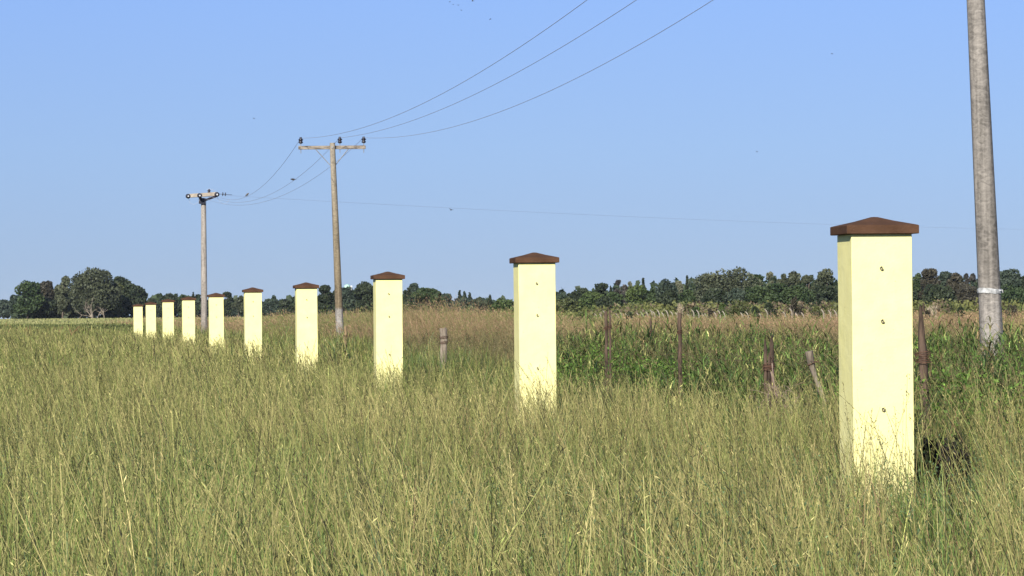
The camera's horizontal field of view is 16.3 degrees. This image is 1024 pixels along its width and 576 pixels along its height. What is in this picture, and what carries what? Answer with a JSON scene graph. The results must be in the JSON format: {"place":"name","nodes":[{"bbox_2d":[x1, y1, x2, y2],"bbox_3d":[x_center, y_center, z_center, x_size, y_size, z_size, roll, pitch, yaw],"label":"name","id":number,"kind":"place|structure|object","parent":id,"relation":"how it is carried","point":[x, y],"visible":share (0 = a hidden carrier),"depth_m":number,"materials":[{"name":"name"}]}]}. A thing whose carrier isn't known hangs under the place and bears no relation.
{"place":"outdoors","nodes":[
{"label":"outdoors","id":0,"kind":"place"},
{"bbox_2d":[0,321,242,347],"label":"meadow grass","id":1,"kind":"structure","parent":0,"point":[158,330],"depth_m":180.37,"materials":[{"name":"green plant"}]},
{"bbox_2d":[0,316,265,325],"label":"pasture grass","id":2,"kind":"structure","parent":0,"point":[61,321],"depth_m":589.63,"materials":[{"name":"plant"}]},
{"bbox_2d":[0,319,512,384],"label":"meadow grass","id":3,"kind":"structure","parent":0,"point":[135,347],"depth_m":88.51,"materials":[{"name":"plant"}]},
{"bbox_2d":[0,336,1023,575],"bbox_3d":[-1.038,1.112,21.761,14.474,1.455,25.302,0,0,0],"label":"meadow grass","id":4,"kind":"structure","parent":0,"point":[32,451],"depth_m":20.28,"materials":[{"name":"plant"}]},
{"bbox_2d":[0,0,1023,318],"label":"sky","id":5,"kind":"structure","parent":0,"point":[113,112],"materials":[{"name":"blue"}]},
{"bbox_2d":[99,305,1023,328],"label":"dry grass","id":6,"kind":"structure","parent":0,"point":[241,319],"depth_m":286.43,"materials":[{"name":"brown plant"}]},
{"bbox_2d":[176,288,1023,365],"bbox_3d":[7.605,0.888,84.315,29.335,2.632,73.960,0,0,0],"label":"dry grass","id":7,"kind":"structure","parent":0,"point":[422,324],"depth_m":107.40,"materials":[{"name":"brown plant"}]},
{"bbox_2d":[188,452,1012,575],"bbox_3d":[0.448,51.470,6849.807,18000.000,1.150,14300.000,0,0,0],"label":"ground","id":8,"kind":"structure","parent":0,"point":[659,542],"depth_m":25.55,"materials":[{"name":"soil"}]},
{"bbox_2d":[0,299,9,319],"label":"broadleaf tree","id":9,"kind":"object","parent":8,"relation":"on","point":[4,310],"visible":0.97,"depth_m":998.52,"materials":[{"name":"green plant"}]},
{"bbox_2d":[8,294,18,315],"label":"broadleaf tree","id":10,"kind":"object","parent":8,"relation":"on","point":[12,300],"visible":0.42,"depth_m":818.98,"materials":[{"name":"green plant"}]},
{"bbox_2d":[13,280,45,318],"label":"broadleaf tree","id":11,"kind":"object","parent":8,"relation":"on","point":[31,300],"visible":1,"depth_m":778.35,"materials":[{"name":"green plant"}]},
{"bbox_2d":[20,297,58,318],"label":"broadleaf tree","id":12,"kind":"object","parent":8,"relation":"on","point":[48,308],"visible":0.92,"depth_m":783.04,"materials":[{"name":"green plant"}]},
{"bbox_2d":[39,280,55,310],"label":"broadleaf tree","id":13,"kind":"object","parent":8,"relation":"on","point":[47,289],"visible":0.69,"depth_m":788.81,"materials":[{"name":"green plant"}]},
{"bbox_2d":[54,275,71,317],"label":"gum tree","id":14,"kind":"object","parent":8,"relation":"on","point":[62,301],"visible":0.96,"depth_m":779.27,"materials":[{"name":"green plant"}]},
{"bbox_2d":[65,296,97,318],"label":"broadleaf tree","id":15,"kind":"object","parent":8,"relation":"on","point":[72,314],"visible":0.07,"depth_m":788.68,"materials":[{"name":"green plant"}]},
{"bbox_2d":[0,317,180,338],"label":"weed band","id":16,"kind":"object","parent":8,"relation":"on","point":[5,327],"visible":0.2,"depth_m":230.64,"materials":[{"name":"green plant"}]},
{"bbox_2d":[65,267,124,317],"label":"gum tree","id":17,"kind":"object","parent":8,"relation":"on","point":[98,287],"visible":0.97,"depth_m":767.30,"materials":[{"name":"green plant"}]},
{"bbox_2d":[96,295,134,317],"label":"broadleaf tree","id":18,"kind":"object","parent":8,"relation":"on","point":[125,304],"visible":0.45,"depth_m":778.79,"materials":[{"name":"green plant"}]},
{"bbox_2d":[111,282,124,317],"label":"broadleaf tree","id":19,"kind":"object","parent":8,"relation":"on","point":[118,309],"visible":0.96,"depth_m":774.65,"materials":[{"name":"green plant"}]},
{"bbox_2d":[113,276,134,316],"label":"broadleaf tree","id":20,"kind":"object","parent":8,"relation":"on","point":[122,280],"visible":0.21,"depth_m":788.42,"materials":[{"name":"green plant"}]},
{"bbox_2d":[122,283,147,317],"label":"broadleaf tree","id":21,"kind":"object","parent":8,"relation":"on","point":[137,294],"visible":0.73,"depth_m":783.64,"materials":[{"name":"green plant"}]},
{"bbox_2d":[132,304,142,335],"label":"pillar","id":22,"kind":"structure","parent":8,"relation":"on","point":[138,316],"depth_m":181.70,"materials":[{"name":"paint"}]},
{"bbox_2d":[145,302,156,337],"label":"pillar","id":23,"kind":"structure","parent":8,"relation":"on","point":[151,316],"depth_m":164.39,"materials":[{"name":"paint"}]},
{"bbox_2d":[161,299,174,338],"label":"pillar","id":24,"kind":"structure","parent":8,"relation":"on","point":[167,314],"depth_m":147.10,"materials":[{"name":"paint"}]},
{"bbox_2d":[158,293,180,314],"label":"broadleaf tree","id":25,"kind":"object","parent":8,"relation":"on","point":[177,305],"visible":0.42,"depth_m":879.42,"materials":[{"name":"green plant"}]},
{"bbox_2d":[181,297,195,345],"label":"pillar","id":26,"kind":"structure","parent":8,"relation":"on","point":[188,315],"depth_m":129.80,"materials":[{"name":"paint"}]},
{"bbox_2d":[186,189,230,332],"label":"utility pole","id":27,"kind":"object","parent":8,"relation":"on","point":[202,201],"visible":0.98,"depth_m":189.88,"materials":[{"name":"grey concrete"}]},
{"bbox_2d":[227,195,940,227],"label":"power wire","id":28,"kind":"object","parent":27,"relation":"attached to","point":[541,212],"visible":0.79,"depth_m":217.20,"materials":[{"name":"grey metal"}]},
{"bbox_2d":[207,293,224,350],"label":"pillar","id":29,"kind":"structure","parent":8,"relation":"on","point":[216,313],"depth_m":112.50,"materials":[{"name":"paint"}]},
{"bbox_2d":[222,291,233,315],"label":"broadleaf tree","id":30,"kind":"object","parent":8,"relation":"on","point":[228,309],"visible":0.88,"depth_m":849.40,"materials":[{"name":"green plant"}]},
{"bbox_2d":[231,295,243,316],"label":"broadleaf tree","id":31,"kind":"object","parent":8,"relation":"on","point":[238,304],"visible":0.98,"depth_m":849.36,"materials":[{"name":"green plant"}]},
{"bbox_2d":[242,287,262,361],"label":"pillar","id":32,"kind":"structure","parent":8,"relation":"on","point":[252,314],"depth_m":95.19,"materials":[{"name":"paint"}]},
{"bbox_2d":[262,299,275,315],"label":"broadleaf tree","id":33,"kind":"object","parent":8,"relation":"on","point":[267,306],"visible":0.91,"depth_m":848.84,"materials":[{"name":"green plant"}]},
{"bbox_2d":[269,296,279,316],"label":"conifer tree","id":34,"kind":"object","parent":8,"relation":"on","point":[276,306],"visible":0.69,"depth_m":849.21,"materials":[{"name":"green plant"}]},
{"bbox_2d":[277,299,294,315],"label":"broadleaf tree","id":35,"kind":"object","parent":8,"relation":"on","point":[286,304],"visible":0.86,"depth_m":849.15,"materials":[{"name":"green plant"}]},
{"bbox_2d":[293,282,318,384],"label":"pillar","id":36,"kind":"structure","parent":8,"relation":"on","point":[306,328],"depth_m":77.90,"materials":[{"name":"paint"}]},
{"bbox_2d":[317,285,334,312],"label":"broadleaf tree","id":37,"kind":"object","parent":8,"relation":"on","point":[325,297],"visible":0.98,"depth_m":699.10,"materials":[{"name":"green plant"}]},
{"bbox_2d":[298,137,365,335],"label":"utility pole","id":38,"kind":"object","parent":8,"relation":"on","point":[332,147],"visible":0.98,"depth_m":131.93,"materials":[{"name":"wood"}]},
{"bbox_2d":[312,0,586,137],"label":"power wire","id":39,"kind":"object","parent":38,"relation":"hanging from","point":[469,78],"visible":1,"depth_m":86.38,"materials":[{"name":"grey metal"}]},
{"bbox_2d":[341,0,635,137],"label":"power wire","id":40,"kind":"object","parent":38,"relation":"hanging from","point":[511,75],"visible":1,"depth_m":87.62,"materials":[{"name":"grey metal"}]},
{"bbox_2d":[387,0,712,137],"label":"power wire","id":41,"kind":"object","parent":38,"relation":"hanging from","point":[569,81],"visible":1,"depth_m":85.90,"materials":[{"name":"grey metal"}]},
{"bbox_2d":[342,286,358,314],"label":"broadleaf tree","id":42,"kind":"object","parent":8,"relation":"on","point":[348,300],"visible":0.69,"depth_m":708.13,"materials":[{"name":"green plant"}]},
{"bbox_2d":[351,281,372,313],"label":"broadleaf tree","id":43,"kind":"object","parent":8,"relation":"on","point":[362,293],"visible":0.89,"depth_m":698.78,"materials":[{"name":"green plant"}]},
{"bbox_2d":[370,272,404,394],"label":"pillar","id":44,"kind":"structure","parent":8,"relation":"on","point":[387,311],"depth_m":60.60,"materials":[{"name":"paint"}]},
{"bbox_2d":[402,287,412,312],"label":"broadleaf tree","id":45,"kind":"object","parent":8,"relation":"on","point":[407,294],"visible":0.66,"depth_m":699.80,"materials":[{"name":"green plant"}]},
{"bbox_2d":[411,287,444,310],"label":"umbrella pine","id":46,"kind":"object","parent":8,"relation":"on","point":[432,293],"visible":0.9,"depth_m":679.03,"materials":[{"name":"green plant"}]},
{"bbox_2d":[410,298,447,313],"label":"broadleaf tree","id":47,"kind":"object","parent":8,"relation":"on","point":[422,304],"visible":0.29,"depth_m":697.94,"materials":[{"name":"green plant"}]},
{"bbox_2d":[439,327,447,367],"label":"fence post","id":48,"kind":"object","parent":8,"relation":"on","point":[443,345],"visible":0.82,"depth_m":69.73,"materials":[{"name":"wood"}]},
{"bbox_2d":[449,297,472,314],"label":"broadleaf tree","id":49,"kind":"object","parent":8,"relation":"on","point":[463,300],"visible":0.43,"depth_m":698.62,"materials":[{"name":"green plant"}]},
{"bbox_2d":[470,297,486,311],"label":"broadleaf tree","id":50,"kind":"object","parent":8,"relation":"on","point":[480,301],"visible":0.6,"depth_m":699.10,"materials":[{"name":"green plant"}]},
{"bbox_2d":[490,298,513,312],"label":"broadleaf tree","id":51,"kind":"object","parent":8,"relation":"on","point":[501,305],"visible":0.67,"depth_m":559.08,"materials":[{"name":"green plant"}]},
{"bbox_2d":[10,271,1023,318],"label":"distant wood","id":52,"kind":"object","parent":8,"relation":"on","point":[561,294],"visible":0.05,"depth_m":797.01,"materials":[{"name":"green plant"}]},
{"bbox_2d":[509,252,558,431],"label":"pillar","id":53,"kind":"structure","parent":8,"relation":"on","point":[534,311],"depth_m":43.30,"materials":[{"name":"paint"}]},
{"bbox_2d":[556,297,579,312],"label":"broadleaf tree","id":54,"kind":"object","parent":8,"relation":"on","point":[569,303],"visible":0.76,"depth_m":559.10,"materials":[{"name":"green plant"}]},
{"bbox_2d":[568,291,581,309],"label":"broadleaf tree","id":55,"kind":"object","parent":8,"relation":"on","point":[574,295],"visible":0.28,"depth_m":599.75,"materials":[{"name":"green plant"}]},
{"bbox_2d":[577,291,604,311],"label":"broadleaf tree","id":56,"kind":"object","parent":8,"relation":"on","point":[589,298],"visible":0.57,"depth_m":559.18,"materials":[{"name":"green plant"}]},
{"bbox_2d":[592,282,608,295],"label":"broadleaf tree","id":57,"kind":"object","parent":8,"relation":"on","point":[602,287],"visible":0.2,"depth_m":599.61,"materials":[{"name":"green plant"}]},
{"bbox_2d":[595,296,613,308],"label":"broadleaf tree","id":58,"kind":"object","parent":8,"relation":"on","point":[605,301],"visible":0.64,"depth_m":549.33,"materials":[{"name":"green plant"}]},
{"bbox_2d":[604,311,608,390],"bbox_3d":[1.325,1.152,50.392,0.084,1.716,0.074,0,0,-9],"label":"fence post","id":59,"kind":"object","parent":8,"relation":"on","point":[606,328],"visible":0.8,"depth_m":50.38,"materials":[{"name":"wood"}]},
{"bbox_2d":[612,350,918,366],"bbox_3d":[2.497,0.816,41.687,0.147,0.065,17.568,0,0,-8],"label":"fence wire","id":60,"kind":"object","parent":59,"relation":"attached to","point":[737,360],"visible":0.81,"depth_m":41.43,"materials":[{"name":"metal"}]},
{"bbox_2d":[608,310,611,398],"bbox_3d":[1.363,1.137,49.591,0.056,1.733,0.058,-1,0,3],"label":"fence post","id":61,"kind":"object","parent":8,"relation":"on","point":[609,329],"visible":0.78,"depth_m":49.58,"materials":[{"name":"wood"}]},
{"bbox_2d":[607,292,623,314],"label":"broadleaf tree","id":62,"kind":"object","parent":8,"relation":"on","point":[616,298],"visible":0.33,"depth_m":579.16,"materials":[{"name":"green plant"}]},
{"bbox_2d":[613,280,627,311],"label":"gum tree","id":63,"kind":"object","parent":8,"relation":"on","point":[624,287],"visible":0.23,"depth_m":599.39,"materials":[{"name":"green plant"}]},
{"bbox_2d":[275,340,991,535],"bbox_3d":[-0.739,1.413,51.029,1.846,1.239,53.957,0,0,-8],"label":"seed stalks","id":64,"kind":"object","parent":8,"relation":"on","point":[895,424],"visible":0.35,"depth_m":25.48,"materials":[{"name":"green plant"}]},
{"bbox_2d":[624,284,647,304],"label":"broadleaf tree","id":65,"kind":"object","parent":8,"relation":"on","point":[634,293],"visible":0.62,"depth_m":569.27,"materials":[{"name":"green plant"}]},
{"bbox_2d":[646,284,657,304],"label":"conifer tree","id":66,"kind":"object","parent":8,"relation":"on","point":[652,295],"visible":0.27,"depth_m":579.67,"materials":[{"name":"green plant"}]},
{"bbox_2d":[655,278,678,313],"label":"broadleaf tree","id":67,"kind":"object","parent":8,"relation":"on","point":[664,286],"visible":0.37,"depth_m":589.37,"materials":[{"name":"green plant"}]},
{"bbox_2d":[656,289,679,309],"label":"broadleaf tree","id":68,"kind":"object","parent":8,"relation":"on","point":[669,296],"visible":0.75,"depth_m":568.88,"materials":[{"name":"green plant"}]},
{"bbox_2d":[676,313,682,410],"bbox_3d":[2.106,1.123,44.992,0.095,1.680,0.082,0,0,-10],"label":"fence post","id":69,"kind":"object","parent":8,"relation":"on","point":[679,334],"visible":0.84,"depth_m":44.97,"materials":[{"name":"wood"}]},
{"bbox_2d":[678,289,696,312],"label":"broadleaf tree","id":70,"kind":"object","parent":8,"relation":"on","point":[688,295],"visible":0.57,"depth_m":559.47,"materials":[{"name":"green plant"}]},
{"bbox_2d":[352,302,1023,491],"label":"field","id":71,"kind":"structure","parent":8,"relation":"on","point":[957,352],"depth_m":46.48,"materials":[{"name":"green plant"}]},
{"bbox_2d":[692,272,723,305],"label":"gum tree","id":72,"kind":"object","parent":8,"relation":"on","point":[704,280],"visible":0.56,"depth_m":558.85,"materials":[{"name":"green plant"}]},
{"bbox_2d":[700,288,727,308],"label":"broadleaf tree","id":73,"kind":"object","parent":8,"relation":"on","point":[715,295],"visible":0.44,"depth_m":539.10,"materials":[{"name":"green plant"}]},
{"bbox_2d":[721,299,749,318],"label":"shrub","id":74,"kind":"object","parent":8,"relation":"on","point":[735,310],"visible":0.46,"depth_m":279.73,"materials":[{"name":"green plant"}]},
{"bbox_2d":[724,287,747,306],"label":"broadleaf tree","id":75,"kind":"object","parent":8,"relation":"on","point":[738,294],"visible":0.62,"depth_m":538.82,"materials":[{"name":"green plant"}]},
{"bbox_2d":[710,266,762,298],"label":"gum tree","id":76,"kind":"object","parent":8,"relation":"on","point":[728,283],"visible":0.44,"depth_m":558.08,"materials":[{"name":"green plant"}]},
{"bbox_2d":[744,285,766,305],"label":"broadleaf tree","id":77,"kind":"object","parent":8,"relation":"on","point":[754,294],"visible":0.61,"depth_m":538.87,"materials":[{"name":"green plant"}]},
{"bbox_2d":[760,335,775,456],"bbox_3d":[2.824,1.220,39.590,0.184,1.394,0.149,0,0,-6],"label":"fence post","id":78,"kind":"object","parent":8,"relation":"on","point":[767,368],"visible":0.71,"depth_m":39.57,"materials":[{"name":"wood"}]},
{"bbox_2d":[763,302,778,319],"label":"shrub","id":79,"kind":"object","parent":8,"relation":"on","point":[768,307],"visible":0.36,"depth_m":264.74,"materials":[{"name":"green plant"}]},
{"bbox_2d":[736,363,806,434],"bbox_3d":[2.914,1.363,39.175,0.882,1.082,0.827,0,0,-32],"label":"brush tangle","id":80,"kind":"object","parent":8,"relation":"on","point":[774,384],"visible":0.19,"depth_m":39.16,"materials":[{"name":"plant"}]},
{"bbox_2d":[762,283,791,310],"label":"broadleaf tree","id":81,"kind":"object","parent":8,"relation":"on","point":[775,292],"visible":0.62,"depth_m":538.97,"materials":[{"name":"green plant"}]},
{"bbox_2d":[776,273,789,286],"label":"gum tree","id":82,"kind":"object","parent":8,"relation":"on","point":[784,280],"visible":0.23,"depth_m":569.45,"materials":[{"name":"green plant"}]},
{"bbox_2d":[556,297,1023,319],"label":"scrub","id":83,"kind":"object","parent":8,"relation":"on","point":[654,308],"visible":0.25,"depth_m":337.76,"materials":[{"name":"green plant"}]},
{"bbox_2d":[787,271,802,286],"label":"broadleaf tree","id":84,"kind":"object","parent":8,"relation":"on","point":[794,277],"visible":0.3,"depth_m":569.41,"materials":[{"name":"green plant"}]},
{"bbox_2d":[789,296,803,318],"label":"shrub","id":85,"kind":"object","parent":8,"relation":"on","point":[793,306],"visible":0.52,"depth_m":274.81,"materials":[{"name":"green plant"}]},
{"bbox_2d":[784,283,815,310],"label":"broadleaf tree","id":86,"kind":"object","parent":8,"relation":"on","point":[798,290],"visible":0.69,"depth_m":539.05,"materials":[{"name":"green plant"}]},
{"bbox_2d":[800,275,814,294],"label":"gum tree","id":87,"kind":"object","parent":8,"relation":"on","point":[807,279],"visible":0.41,"depth_m":569.65,"materials":[{"name":"green plant"}]},
{"bbox_2d":[809,306,822,319],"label":"shrub","id":88,"kind":"object","parent":8,"relation":"on","point":[816,309],"visible":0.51,"depth_m":234.84,"materials":[{"name":"green plant"}]},
{"bbox_2d":[805,351,830,428],"bbox_3d":[3.243,1.272,37.032,0.439,1.255,0.100,0,0,-12],"label":"leaning post","id":89,"kind":"object","parent":8,"relation":"on","point":[810,359],"visible":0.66,"depth_m":36.99,"materials":[{"name":"wood"}]},
{"bbox_2d":[808,284,837,310],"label":"broadleaf tree","id":90,"kind":"object","parent":8,"relation":"on","point":[824,292],"visible":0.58,"depth_m":529.29,"materials":[{"name":"green plant"}]},
{"bbox_2d":[813,268,837,297],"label":"gum tree","id":91,"kind":"object","parent":8,"relation":"on","point":[824,276],"visible":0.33,"depth_m":564.43,"materials":[{"name":"green plant"}]},
{"bbox_2d":[830,217,918,534],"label":"pillar","id":92,"kind":"structure","parent":8,"relation":"on","point":[875,313],"depth_m":26.00,"materials":[{"name":"beige paint"}]},
{"bbox_2d":[912,273,922,304],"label":"broadleaf tree","id":93,"kind":"object","parent":8,"relation":"on","point":[916,285],"visible":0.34,"depth_m":569.43,"materials":[{"name":"green plant"}]},
{"bbox_2d":[913,303,932,445],"bbox_3d":[3.787,0.997,32.987,0.233,1.726,0.154,0,0,-7],"label":"fence post","id":94,"kind":"object","parent":8,"relation":"on","point":[923,353],"visible":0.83,"depth_m":32.96,"materials":[{"name":"wood"}]},
{"bbox_2d":[917,268,941,302],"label":"broadleaf tree","id":95,"kind":"object","parent":8,"relation":"on","point":[929,275],"visible":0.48,"depth_m":559.34,"materials":[{"name":"green plant"}]},
{"bbox_2d":[917,283,958,305],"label":"broadleaf tree","id":96,"kind":"object","parent":8,"relation":"on","point":[938,292],"visible":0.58,"depth_m":543.51,"materials":[{"name":"green plant"}]},
{"bbox_2d":[939,271,951,286],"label":"broadleaf tree","id":97,"kind":"object","parent":8,"relation":"on","point":[944,276],"visible":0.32,"depth_m":569.33,"materials":[{"name":"green plant"}]},
{"bbox_2d":[936,301,955,314],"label":"shrub","id":98,"kind":"object","parent":8,"relation":"on","point":[950,306],"visible":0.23,"depth_m":329.60,"materials":[{"name":"green plant"}]},
{"bbox_2d":[914,430,983,527],"bbox_3d":[3.163,1.438,27.218,0.725,0.769,1.201,-1,0,17],"label":"dead bush","id":99,"kind":"object","parent":8,"relation":"on","point":[938,463],"visible":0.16,"depth_m":27.18,"materials":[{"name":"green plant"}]},
{"bbox_2d":[944,272,965,290],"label":"broadleaf tree","id":100,"kind":"object","parent":8,"relation":"on","point":[955,281],"visible":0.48,"depth_m":559.33,"materials":[{"name":"green plant"}]},
{"bbox_2d":[954,284,977,312],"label":"broadleaf tree","id":101,"kind":"object","parent":8,"relation":"on","point":[966,292],"visible":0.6,"depth_m":543.48,"materials":[{"name":"green plant"}]},
{"bbox_2d":[964,273,976,288],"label":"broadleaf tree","id":102,"kind":"object","parent":8,"relation":"on","point":[972,278],"visible":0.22,"depth_m":569.72,"materials":[{"name":"green plant"}]},
{"bbox_2d":[967,0,1003,372],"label":"utility pole","id":103,"kind":"object","parent":8,"relation":"on","point":[989,290],"visible":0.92,"depth_m":47.90,"materials":[{"name":"concrete"}]},
{"bbox_2d":[1000,268,1022,292],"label":"broadleaf tree","id":104,"kind":"object","parent":8,"relation":"on","point":[1010,276],"visible":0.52,"depth_m":559.24,"materials":[{"name":"green plant"}]},
{"bbox_2d":[1004,304,1019,319],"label":"shrub","id":105,"kind":"object","parent":8,"relation":"on","point":[1013,308],"visible":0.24,"depth_m":219.84,"materials":[{"name":"green plant"}]},
{"bbox_2d":[1001,283,1023,309],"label":"broadleaf tree","id":106,"kind":"object","parent":8,"relation":"on","point":[1009,293],"visible":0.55,"depth_m":543.68,"materials":[{"name":"green plant"}]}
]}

